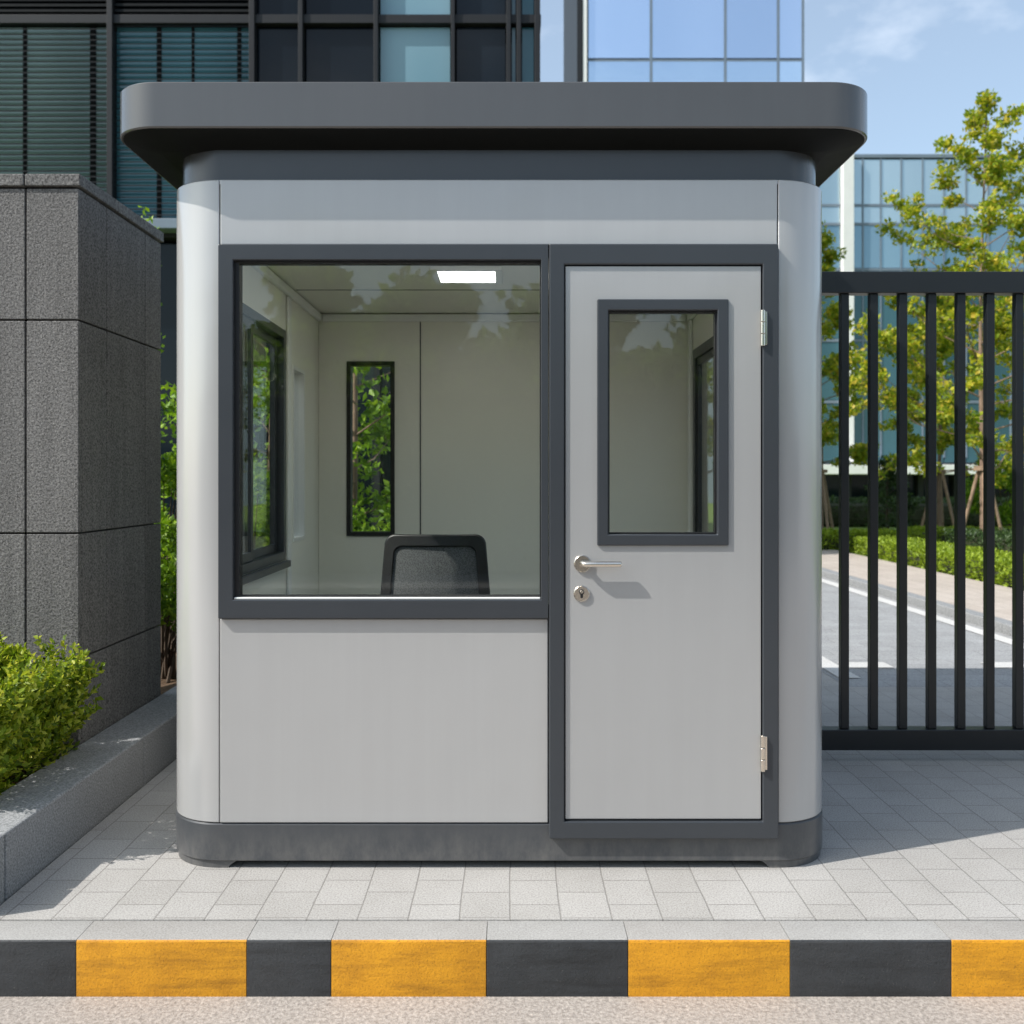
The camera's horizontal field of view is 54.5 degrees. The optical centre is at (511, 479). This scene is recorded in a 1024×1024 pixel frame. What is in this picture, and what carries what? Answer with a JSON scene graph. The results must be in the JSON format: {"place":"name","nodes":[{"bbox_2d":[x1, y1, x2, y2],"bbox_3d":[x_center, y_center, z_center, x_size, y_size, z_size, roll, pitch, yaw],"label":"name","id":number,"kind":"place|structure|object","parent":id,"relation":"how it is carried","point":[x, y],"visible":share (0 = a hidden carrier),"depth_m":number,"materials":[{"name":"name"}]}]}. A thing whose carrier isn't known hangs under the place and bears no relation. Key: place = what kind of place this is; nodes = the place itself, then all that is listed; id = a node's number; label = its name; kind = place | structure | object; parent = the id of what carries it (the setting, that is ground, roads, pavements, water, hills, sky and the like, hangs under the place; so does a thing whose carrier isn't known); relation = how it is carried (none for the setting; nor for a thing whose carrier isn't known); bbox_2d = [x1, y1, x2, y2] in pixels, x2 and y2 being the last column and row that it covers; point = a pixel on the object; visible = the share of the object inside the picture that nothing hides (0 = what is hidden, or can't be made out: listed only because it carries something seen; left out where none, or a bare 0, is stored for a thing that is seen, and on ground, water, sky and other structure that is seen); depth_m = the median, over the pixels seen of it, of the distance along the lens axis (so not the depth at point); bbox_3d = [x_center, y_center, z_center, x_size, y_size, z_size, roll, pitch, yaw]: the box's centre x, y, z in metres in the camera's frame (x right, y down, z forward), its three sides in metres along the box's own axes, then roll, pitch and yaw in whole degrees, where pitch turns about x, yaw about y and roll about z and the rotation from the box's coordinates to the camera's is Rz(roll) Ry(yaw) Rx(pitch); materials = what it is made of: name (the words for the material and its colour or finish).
{"place":"outdoors","nodes":[
{"label":"outdoors","id":0,"kind":"place"},
{"bbox_2d":[1,632,176,783],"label":"soil","id":1,"kind":"structure","parent":0,"point":[166,686],"depth_m":6.32,"materials":[{"name":"brown soil"}]},
{"bbox_2d":[0,632,30,671],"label":"leafy bush","id":2,"kind":"object","parent":1,"relation":"on","point":[5,659],"visible":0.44,"depth_m":4.18,"materials":[{"name":"green plant"}]},
{"bbox_2d":[0,635,104,794],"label":"box hedge","id":3,"kind":"object","parent":1,"relation":"on","point":[45,704],"visible":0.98,"depth_m":3.98,"materials":[{"name":"green plant"}]},
{"bbox_2d":[138,205,174,512],"bbox_3d":[-3.079,-0.471,8.183,0.567,3.597,0.588,0,0,34],"label":"garden tree","id":4,"kind":"object","parent":1,"relation":"on","point":[169,408],"visible":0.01,"depth_m":8.25,"materials":[{"name":"green plant"}]},
{"bbox_2d":[154,510,176,682],"bbox_3d":[-2.183,0.750,6.484,0.745,1.132,0.958,0,0,-19],"label":"garden shrub","id":5,"kind":"object","parent":1,"relation":"on","point":[168,606],"visible":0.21,"depth_m":6.41,"materials":[{"name":"green plant"}]},
{"bbox_2d":[0,0,540,558],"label":"office building","id":6,"kind":"structure","parent":0,"point":[70,70],"depth_m":16.10,"materials":[{"name":"metal"}]},
{"bbox_2d":[0,27,106,192],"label":"window","id":7,"kind":"structure","parent":6,"relation":"in","point":[53,81],"depth_m":16.10,"materials":[{"name":"glass"}]},
{"bbox_2d":[0,0,106,13],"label":"window","id":8,"kind":"structure","parent":6,"relation":"in","point":[6,6],"depth_m":16.06,"materials":[{"name":"glass"}]},
{"bbox_2d":[161,244,176,556],"bbox_3d":[-5.310,-1.293,16.215,2.178,5.100,0.030,0,0,0],"label":"window","id":9,"kind":"structure","parent":6,"relation":"in","point":[168,251],"depth_m":16.20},
{"bbox_2d":[115,26,248,217],"bbox_3d":[-5.310,-5.763,16.065,2.168,3.100,0.130,0,0,0],"label":"window","id":10,"kind":"structure","parent":6,"relation":"in","point":[159,54],"depth_m":16.10,"materials":[{"name":"glass"}]},
{"bbox_2d":[115,0,248,13],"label":"window","id":11,"kind":"structure","parent":6,"relation":"in","point":[123,6],"depth_m":16.10,"materials":[{"name":"glass"}]},
{"bbox_2d":[259,341,269,496],"bbox_3d":[-3.780,-1.293,16.215,0.682,5.100,0.030,0,0,0],"label":"window","id":12,"kind":"structure","parent":6,"relation":"in","point":[263,435],"depth_m":16.20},
{"bbox_2d":[258,28,297,81],"bbox_3d":[-3.780,-5.763,16.115,0.672,3.100,0.030,0,0,0],"label":"window","id":13,"kind":"structure","parent":6,"relation":"in","point":[277,47],"depth_m":16.10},
{"bbox_2d":[258,0,297,13],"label":"window","id":14,"kind":"structure","parent":6,"relation":"in","point":[264,6],"depth_m":16.10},
{"bbox_2d":[306,28,373,81],"bbox_3d":[-2.786,-5.763,16.115,1.098,3.100,0.030,0,0,0],"label":"window","id":15,"kind":"structure","parent":6,"relation":"in","point":[332,54],"depth_m":16.10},
{"bbox_2d":[306,0,373,13],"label":"window","id":16,"kind":"structure","parent":6,"relation":"in","point":[312,6],"depth_m":16.10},
{"bbox_2d":[357,367,373,525],"bbox_3d":[-2.786,-1.293,16.215,1.108,5.100,0.030,0,0,0],"label":"window","id":17,"kind":"structure","parent":6,"relation":"in","point":[370,375],"depth_m":16.20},
{"bbox_2d":[381,367,389,529],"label":"window","id":18,"kind":"structure","parent":6,"relation":"in","point":[385,458],"depth_m":16.20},
{"bbox_2d":[381,28,449,81],"bbox_3d":[-1.564,-5.763,16.115,1.125,3.100,0.030,0,0,0],"label":"window","id":19,"kind":"structure","parent":6,"relation":"in","point":[407,54],"depth_m":16.10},
{"bbox_2d":[381,0,449,13],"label":"window","id":20,"kind":"structure","parent":6,"relation":"in","point":[387,6],"depth_m":16.10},
{"bbox_2d":[457,28,504,81],"bbox_3d":[-0.501,-5.763,16.115,0.782,3.100,0.030,0,0,0],"label":"window","id":21,"kind":"structure","parent":6,"relation":"in","point":[480,51],"depth_m":16.10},
{"bbox_2d":[457,0,504,13],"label":"window","id":22,"kind":"structure","parent":6,"relation":"in","point":[463,6],"depth_m":16.10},
{"bbox_2d":[522,28,533,81],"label":"window","id":23,"kind":"structure","parent":6,"relation":"in","point":[527,33],"depth_m":16.10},
{"bbox_2d":[0,687,1023,925],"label":"pavement","id":24,"kind":"structure","parent":0,"point":[922,835],"depth_m":3.54,"materials":[{"name":"stone"}]},
{"bbox_2d":[120,82,866,867],"bbox_3d":[-0.066,-0.008,4.955,2.732,2.830,2.930,0,0,0],"label":"guard booth","id":25,"kind":"object","parent":24,"relation":"on","point":[544,302],"visible":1,"depth_m":3.60,"materials":[{"name":"grey paint"}]},
{"bbox_2d":[243,303,290,584],"bbox_3d":[-1.227,-0.166,4.645,0.106,1.255,1.310,0,0,0],"label":"window frame","id":26,"kind":"structure","parent":25,"relation":"in","point":[255,324],"depth_m":5.06,"materials":[{"name":"metal"}]},
{"bbox_2d":[292,365,304,541],"bbox_3d":[-1.242,-0.143,5.645,0.072,0.980,0.310,0,0,0],"label":"window frame","id":27,"kind":"structure","parent":25,"relation":"in","point":[298,375],"depth_m":5.78,"materials":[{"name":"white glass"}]},
{"bbox_2d":[347,361,394,535],"bbox_3d":[-0.885,-0.193,6.263,0.300,1.094,0.082,0,0,0],"label":"window frame","id":28,"kind":"structure","parent":25,"relation":"in","point":[350,364],"depth_m":6.22,"materials":[{"name":"black metal"}]},
{"bbox_2d":[218,244,547,618],"bbox_3d":[-0.463,-0.173,3.611,1.188,1.346,0.070,0,0,0],"label":"window frame","id":29,"kind":"structure","parent":25,"relation":"in","point":[232,603],"depth_m":3.58,"materials":[{"name":"metal"}]},
{"bbox_2d":[380,534,489,593],"bbox_3d":[-0.350,0.777,4.787,0.650,1.057,0.621,0,0,0],"label":"office chair","id":30,"kind":"object","parent":25,"relation":"on","point":[435,563],"visible":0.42,"depth_m":4.51,"materials":[{"name":"black plastic"}]},
{"bbox_2d":[565,266,760,818],"bbox_3d":[0.544,0.228,3.582,0.703,1.990,0.095,0,0,0],"label":"door","id":31,"kind":"structure","parent":25,"relation":"in","point":[663,629],"depth_m":3.58,"materials":[{"name":"grey paint"}]},
{"bbox_2d":[693,336,712,531],"bbox_3d":[1.146,-0.183,5.100,0.076,1.220,2.000,0,0,0],"label":"window frame","id":32,"kind":"structure","parent":25,"relation":"in","point":[703,353],"depth_m":6.04,"materials":[{"name":"metal"}]},
{"bbox_2d":[822,272,1023,749],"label":"sliding gate","id":33,"kind":"structure","parent":24,"relation":"on","point":[930,287],"depth_m":4.98,"materials":[{"name":"metal"}]},
{"bbox_2d":[0,997,1023,1023],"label":"road","id":34,"kind":"structure","parent":0,"point":[511,1010],"depth_m":2.96,"materials":[{"name":"concrete"}]},
{"bbox_2d":[246,503,1010,946],"bbox_3d":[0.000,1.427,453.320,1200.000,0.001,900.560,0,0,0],"label":"ground","id":35,"kind":"structure","parent":0,"point":[710,517],"depth_m":30.26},
{"bbox_2d":[0,921,93,996],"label":"kerb","id":36,"kind":"structure","parent":35,"relation":"on","point":[37,958],"depth_m":3.04,"materials":[{"name":"concrete"}]},
{"bbox_2d":[0,174,163,768],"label":"granite wall","id":37,"kind":"structure","parent":35,"relation":"on","point":[80,405],"depth_m":4.52,"materials":[{"name":"grey stone"}]},
{"bbox_2d":[0,686,176,904],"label":"planter wall","id":38,"kind":"structure","parent":35,"relation":"on","point":[50,813],"depth_m":4.01,"materials":[{"name":"grey stone"}]},
{"bbox_2d":[76,921,257,996],"bbox_3d":[-1.072,1.607,3.110,0.520,0.400,0.140,0,0,0],"label":"kerb stone","id":39,"kind":"object","parent":35,"relation":"on","point":[161,958],"visible":0.81,"depth_m":3.04,"materials":[{"name":"stone"}]},
{"bbox_2d":[161,335,389,529],"bbox_3d":[-2.177,-0.635,9.567,2.475,4.124,2.684,0,0,-26],"label":"garden tree","id":40,"kind":"object","parent":35,"relation":"on","point":[263,365],"visible":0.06,"depth_m":9.74,"materials":[{"name":"green plant"}]},
{"bbox_2d":[247,921,338,996],"bbox_3d":[-0.682,1.607,3.110,0.256,0.400,0.140,0,0,0],"label":"kerb stone","id":41,"kind":"object","parent":35,"relation":"on","point":[288,958],"visible":0.81,"depth_m":3.04,"materials":[{"name":"stone"}]},
{"bbox_2d":[253,367,389,527],"bbox_3d":[-1.387,-0.897,8.411,1.813,4.649,1.644,0,0,0],"label":"garden tree","id":42,"kind":"object","parent":35,"relation":"on","point":[379,432],"visible":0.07,"depth_m":8.31,"materials":[{"name":"green plant"}]},
{"bbox_2d":[331,921,486,996],"bbox_3d":[-0.316,1.607,3.110,0.472,0.400,0.140,0,0,0],"label":"kerb stone","id":43,"kind":"object","parent":35,"relation":"on","point":[408,958],"visible":0.86,"depth_m":3.04,"materials":[{"name":"stone"}]},
{"bbox_2d":[487,921,627,996],"bbox_3d":[0.138,1.607,3.110,0.431,0.400,0.140,0,0,0],"label":"kerb stone","id":44,"kind":"object","parent":35,"relation":"on","point":[557,958],"visible":0.88,"depth_m":3.04,"materials":[{"name":"stone"}]},
{"bbox_2d":[623,921,789,996],"bbox_3d":[0.602,1.607,3.110,0.493,0.400,0.140,0,0,0],"label":"kerb stone","id":45,"kind":"object","parent":35,"relation":"on","point":[708,958],"visible":0.81,"depth_m":3.04,"materials":[{"name":"stone"}]},
{"bbox_2d":[707,361,712,531],"bbox_3d":[4.206,-2.083,21.856,2.754,7.022,2.910,0,0,0],"label":"young tree","id":46,"kind":"object","parent":35,"relation":"on","point":[710,420],"visible":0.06,"depth_m":21.28,"materials":[{"name":"green plant"}]},
{"bbox_2d":[822,469,833,528],"bbox_3d":[7.432,0.592,23.892,0.932,1.688,0.849,0,0,0],"label":"tree support","id":47,"kind":"object","parent":35,"relation":"on","point":[825,495],"visible":0.38,"depth_m":23.86,"materials":[{"name":"brown wood"}]},
{"bbox_2d":[822,220,888,528],"bbox_3d":[7.695,-2.430,24.116,2.973,7.715,2.581,0,0,-23],"label":"young tree","id":48,"kind":"object","parent":35,"relation":"on","point":[830,365],"visible":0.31,"depth_m":23.61,"materials":[{"name":"green plant"}]},
{"bbox_2d":[822,528,895,552],"bbox_3d":[6.003,1.196,19.750,3.298,0.503,1.024,0,0,0],"label":"hedge","id":49,"kind":"object","parent":35,"relation":"on","point":[830,538],"visible":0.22,"depth_m":19.38,"materials":[{"name":"green plant"}]},
{"bbox_2d":[779,921,950,996],"bbox_3d":[1.096,1.607,3.110,0.491,0.400,0.140,0,0,0],"label":"kerb stone","id":50,"kind":"object","parent":35,"relation":"on","point":[870,958],"visible":0.81,"depth_m":3.04,"materials":[{"name":"stone"}]},
{"bbox_2d":[708,154,1023,502],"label":"glass office","id":51,"kind":"structure","parent":35,"relation":"on","point":[856,207],"depth_m":45.00,"materials":[{"name":"glass"}]},
{"bbox_2d":[819,168,839,203],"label":"window","id":52,"kind":"structure","parent":51,"relation":"in","point":[830,189],"depth_m":45.00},
{"bbox_2d":[822,342,838,399],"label":"window","id":53,"kind":"structure","parent":51,"relation":"in","point":[827,347],"depth_m":45.00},
{"bbox_2d":[822,404,838,461],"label":"window","id":54,"kind":"structure","parent":51,"relation":"in","point":[830,452],"depth_m":45.00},
{"bbox_2d":[822,207,839,222],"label":"window","id":55,"kind":"structure","parent":51,"relation":"in","point":[829,214],"depth_m":45.00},
{"bbox_2d":[822,226,839,267],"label":"window","id":56,"kind":"structure","parent":51,"relation":"in","point":[834,229],"depth_m":45.00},
{"bbox_2d":[825,476,838,502],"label":"window","id":57,"kind":"structure","parent":51,"relation":"in","point":[832,482],"depth_m":45.20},
{"bbox_2d":[854,160,861,203],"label":"window","id":58,"kind":"structure","parent":51,"relation":"in","point":[857,163],"depth_m":45.00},
{"bbox_2d":[854,226,861,267],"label":"window","id":59,"kind":"structure","parent":51,"relation":"in","point":[857,229],"depth_m":45.00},
{"bbox_2d":[854,271,861,338],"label":"window","id":60,"kind":"structure","parent":51,"relation":"in","point":[857,299],"depth_m":45.00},
{"bbox_2d":[854,408,861,460],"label":"window","id":61,"kind":"structure","parent":51,"relation":"in","point":[858,418],"depth_m":45.00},
{"bbox_2d":[852,476,879,502],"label":"window","id":62,"kind":"structure","parent":51,"relation":"in","point":[858,482],"depth_m":45.20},
{"bbox_2d":[864,160,879,203],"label":"window","id":63,"kind":"structure","parent":51,"relation":"in","point":[871,167],"depth_m":45.00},
{"bbox_2d":[864,207,879,222],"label":"window","id":64,"kind":"structure","parent":51,"relation":"in","point":[871,214],"depth_m":45.00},
{"bbox_2d":[864,226,879,267],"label":"window","id":65,"kind":"structure","parent":51,"relation":"in","point":[871,239],"depth_m":45.00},
{"bbox_2d":[881,405,895,460],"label":"window","id":66,"kind":"structure","parent":51,"relation":"in","point":[888,437],"depth_m":45.00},
{"bbox_2d":[882,342,895,394],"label":"window","id":67,"kind":"structure","parent":51,"relation":"in","point":[887,362],"depth_m":45.00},
{"bbox_2d":[882,160,899,203],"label":"window","id":68,"kind":"structure","parent":51,"relation":"in","point":[890,168],"depth_m":45.00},
{"bbox_2d":[882,207,899,222],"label":"window","id":69,"kind":"structure","parent":51,"relation":"in","point":[887,212],"depth_m":45.00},
{"bbox_2d":[882,226,899,267],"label":"window","id":70,"kind":"structure","parent":51,"relation":"in","point":[890,252],"depth_m":45.00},
{"bbox_2d":[882,271,899,335],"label":"window","id":71,"kind":"structure","parent":51,"relation":"in","point":[888,315],"depth_m":45.00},
{"bbox_2d":[902,160,921,203],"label":"window","id":72,"kind":"structure","parent":51,"relation":"in","point":[911,169],"depth_m":45.00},
{"bbox_2d":[902,226,921,267],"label":"window","id":73,"kind":"structure","parent":51,"relation":"in","point":[905,255],"depth_m":45.00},
{"bbox_2d":[924,160,942,203],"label":"window","id":74,"kind":"structure","parent":51,"relation":"in","point":[932,196],"depth_m":45.00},
{"bbox_2d":[924,226,942,267],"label":"window","id":75,"kind":"structure","parent":51,"relation":"in","point":[938,260],"depth_m":45.00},
{"bbox_2d":[945,160,964,203],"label":"window","id":76,"kind":"structure","parent":51,"relation":"in","point":[961,190],"depth_m":45.00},
{"bbox_2d":[945,207,964,222],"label":"window","id":77,"kind":"structure","parent":51,"relation":"in","point":[953,214],"depth_m":45.00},
{"bbox_2d":[966,404,978,461],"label":"window","id":78,"kind":"structure","parent":51,"relation":"in","point":[971,456],"depth_m":45.00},
{"bbox_2d":[967,160,986,203],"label":"window","id":79,"kind":"structure","parent":51,"relation":"in","point":[974,192],"depth_m":45.00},
{"bbox_2d":[989,226,1009,267],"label":"window","id":80,"kind":"structure","parent":51,"relation":"in","point":[996,246],"depth_m":45.00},
{"bbox_2d":[995,342,1009,399],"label":"window","id":81,"kind":"structure","parent":51,"relation":"in","point":[999,370],"depth_m":45.00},
{"bbox_2d":[995,404,1009,460],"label":"window","id":82,"kind":"structure","parent":51,"relation":"in","point":[1002,421],"depth_m":45.00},
{"bbox_2d":[860,455,920,534],"bbox_3d":[9.500,0.419,24.923,1.320,2.113,1.454,0,0,0],"label":"conifer","id":83,"kind":"object","parent":35,"relation":"on","point":[886,499],"visible":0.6,"depth_m":24.82,"materials":[{"name":"green plant"}]},
{"bbox_2d":[822,568,1011,635],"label":"driveway kerb","id":84,"kind":"structure","parent":35,"relation":"on","point":[1003,626],"depth_m":10.94,"materials":[{"name":"concrete"}]},
{"bbox_2d":[823,495,1011,527],"bbox_3d":[16.502,0.957,30.306,19.176,1.028,1.592,0,0,0],"label":"dark hedge","id":85,"kind":"object","parent":35,"relation":"on","point":[858,514],"visible":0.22,"depth_m":29.77,"materials":[{"name":"green plant"}]},
{"bbox_2d":[852,535,1011,587],"bbox_3d":[6.763,1.216,14.249,1.074,0.457,8.194,0,0,0],"label":"hedge","id":86,"kind":"object","parent":35,"relation":"on","point":[944,557],"visible":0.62,"depth_m":14.79,"materials":[{"name":"green plant"}]},
{"bbox_2d":[849,88,1023,529],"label":"young tree","id":87,"kind":"object","parent":35,"relation":"on","point":[994,171],"visible":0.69,"depth_m":17.91,"materials":[{"name":"green plant"}]},
{"bbox_2d":[921,469,953,526],"bbox_3d":[10.198,0.592,23.988,0.838,1.688,0.934,0,0,0],"label":"tree support","id":88,"kind":"object","parent":35,"relation":"on","point":[947,497],"visible":0.3,"depth_m":23.86,"materials":[{"name":"brown wood"}]},
{"bbox_2d":[884,296,1011,526],"bbox_3d":[10.409,-1.709,24.173,2.967,6.273,2.885,0,0,0],"label":"young tree","id":89,"kind":"object","parent":35,"relation":"on","point":[944,440],"visible":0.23,"depth_m":23.70,"materials":[{"name":"green plant"}]},
{"bbox_2d":[907,525,1011,542],"bbox_3d":[11.607,1.187,20.502,6.917,0.522,1.106,0,0,0],"label":"hedge","id":90,"kind":"object","parent":35,"relation":"on","point":[917,531],"visible":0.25,"depth_m":20.24,"materials":[{"name":"green plant"}]},
{"bbox_2d":[944,526,1011,551],"bbox_3d":[8.075,1.116,14.700,1.362,0.650,5.108,0,0,0],"label":"dark hedge","id":91,"kind":"object","parent":35,"relation":"on","point":[1003,539],"visible":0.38,"depth_m":16.10,"materials":[{"name":"green plant"}]},
{"bbox_2d":[933,921,1023,996],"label":"kerb stone","id":92,"kind":"object","parent":35,"relation":"on","point":[987,958],"visible":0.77,"depth_m":3.04,"materials":[{"name":"stone"}]},
{"bbox_2d":[966,466,1002,529],"bbox_3d":[8.601,0.592,17.951,0.889,1.688,0.917,0,0,0],"label":"tree support","id":93,"kind":"object","parent":35,"relation":"on","point":[977,469],"visible":0.41,"depth_m":18.05,"materials":[{"name":"brown wood"}]},
{"bbox_2d":[966,460,1011,525],"bbox_3d":[10.521,0.482,20.939,2.375,1.868,1.598,0,0,-26],"label":"round bush","id":94,"kind":"object","parent":35,"relation":"on","point":[1005,511],"visible":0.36,"depth_m":20.64,"materials":[{"name":"green plant"}]},
{"bbox_2d":[978,263,1023,409],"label":"young tree","id":95,"kind":"object","parent":35,"relation":"on","point":[1002,391],"visible":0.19,"depth_m":19.87,"materials":[{"name":"green plant"}]},
{"bbox_2d":[564,0,803,81],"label":"glass tower","id":96,"kind":"structure","parent":0,"point":[683,40],"depth_m":70.00,"materials":[{"name":"glass"},{"name":"metal"}]},
{"bbox_2d":[588,61,649,81],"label":"window","id":97,"kind":"structure","parent":96,"relation":"in","point":[598,71],"depth_m":70.00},
{"bbox_2d":[588,0,649,57],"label":"window","id":98,"kind":"structure","parent":96,"relation":"in","point":[616,28],"depth_m":70.00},
{"bbox_2d":[652,61,723,81],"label":"window","id":99,"kind":"structure","parent":96,"relation":"in","point":[662,71],"depth_m":70.00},
{"bbox_2d":[652,0,723,57],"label":"window","id":100,"kind":"structure","parent":96,"relation":"in","point":[680,28],"depth_m":70.00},
{"bbox_2d":[727,61,776,81],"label":"window","id":101,"kind":"structure","parent":96,"relation":"in","point":[737,71],"depth_m":70.00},
{"bbox_2d":[727,0,776,57],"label":"window","id":102,"kind":"structure","parent":96,"relation":"in","point":[751,24],"depth_m":70.00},
{"bbox_2d":[780,61,801,81],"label":"window","id":103,"kind":"structure","parent":96,"relation":"in","point":[790,71],"depth_m":70.00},
{"bbox_2d":[780,0,801,57],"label":"window","id":104,"kind":"structure","parent":96,"relation":"in","point":[790,10],"depth_m":70.00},
{"bbox_2d":[540,0,1023,153],"label":"sky","id":105,"kind":"structure","parent":0,"point":[919,65],"materials":[{"name":"blue"}]},
{"bbox_2d":[822,672,838,686],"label":"pavement","id":106,"kind":"structure","parent":0,"point":[828,681],"depth_m":6.95,"materials":[{"name":"concrete"}]},
{"bbox_2d":[161,445,176,631],"bbox_3d":[-2.923,0.527,8.356,1.284,1.777,1.171,0,0,-19],"label":"garden shrub","id":107,"kind":"object","parent":106,"relation":"on","point":[170,465],"visible":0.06,"depth_m":8.39,"materials":[{"name":"green plant"}]},
{"bbox_2d":[253,452,269,548],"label":"garden shrub","id":108,"kind":"object","parent":106,"relation":"on","point":[259,486],"visible":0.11,"depth_m":6.84,"materials":[{"name":"green plant"}]},
{"bbox_2d":[353,498,389,530],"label":"garden shrub","id":109,"kind":"object","parent":106,"relation":"on","point":[357,524],"visible":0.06,"depth_m":7.52,"materials":[{"name":"green plant"}]},
{"bbox_2d":[822,577,1011,686],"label":"driveway","id":110,"kind":"structure","parent":0,"point":[858,627],"depth_m":8.41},
{"bbox_2d":[822,579,1011,677],"bbox_3d":[3.360,1.405,15.325,2.080,0.001,16.550,0,0,0],"label":"road marking","id":111,"kind":"object","parent":110,"relation":"on","point":[830,666],"visible":0.4,"depth_m":8.74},
{"bbox_2d":[822,550,1011,620],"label":"footpath","id":112,"kind":"structure","parent":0,"point":[858,566],"depth_m":13.12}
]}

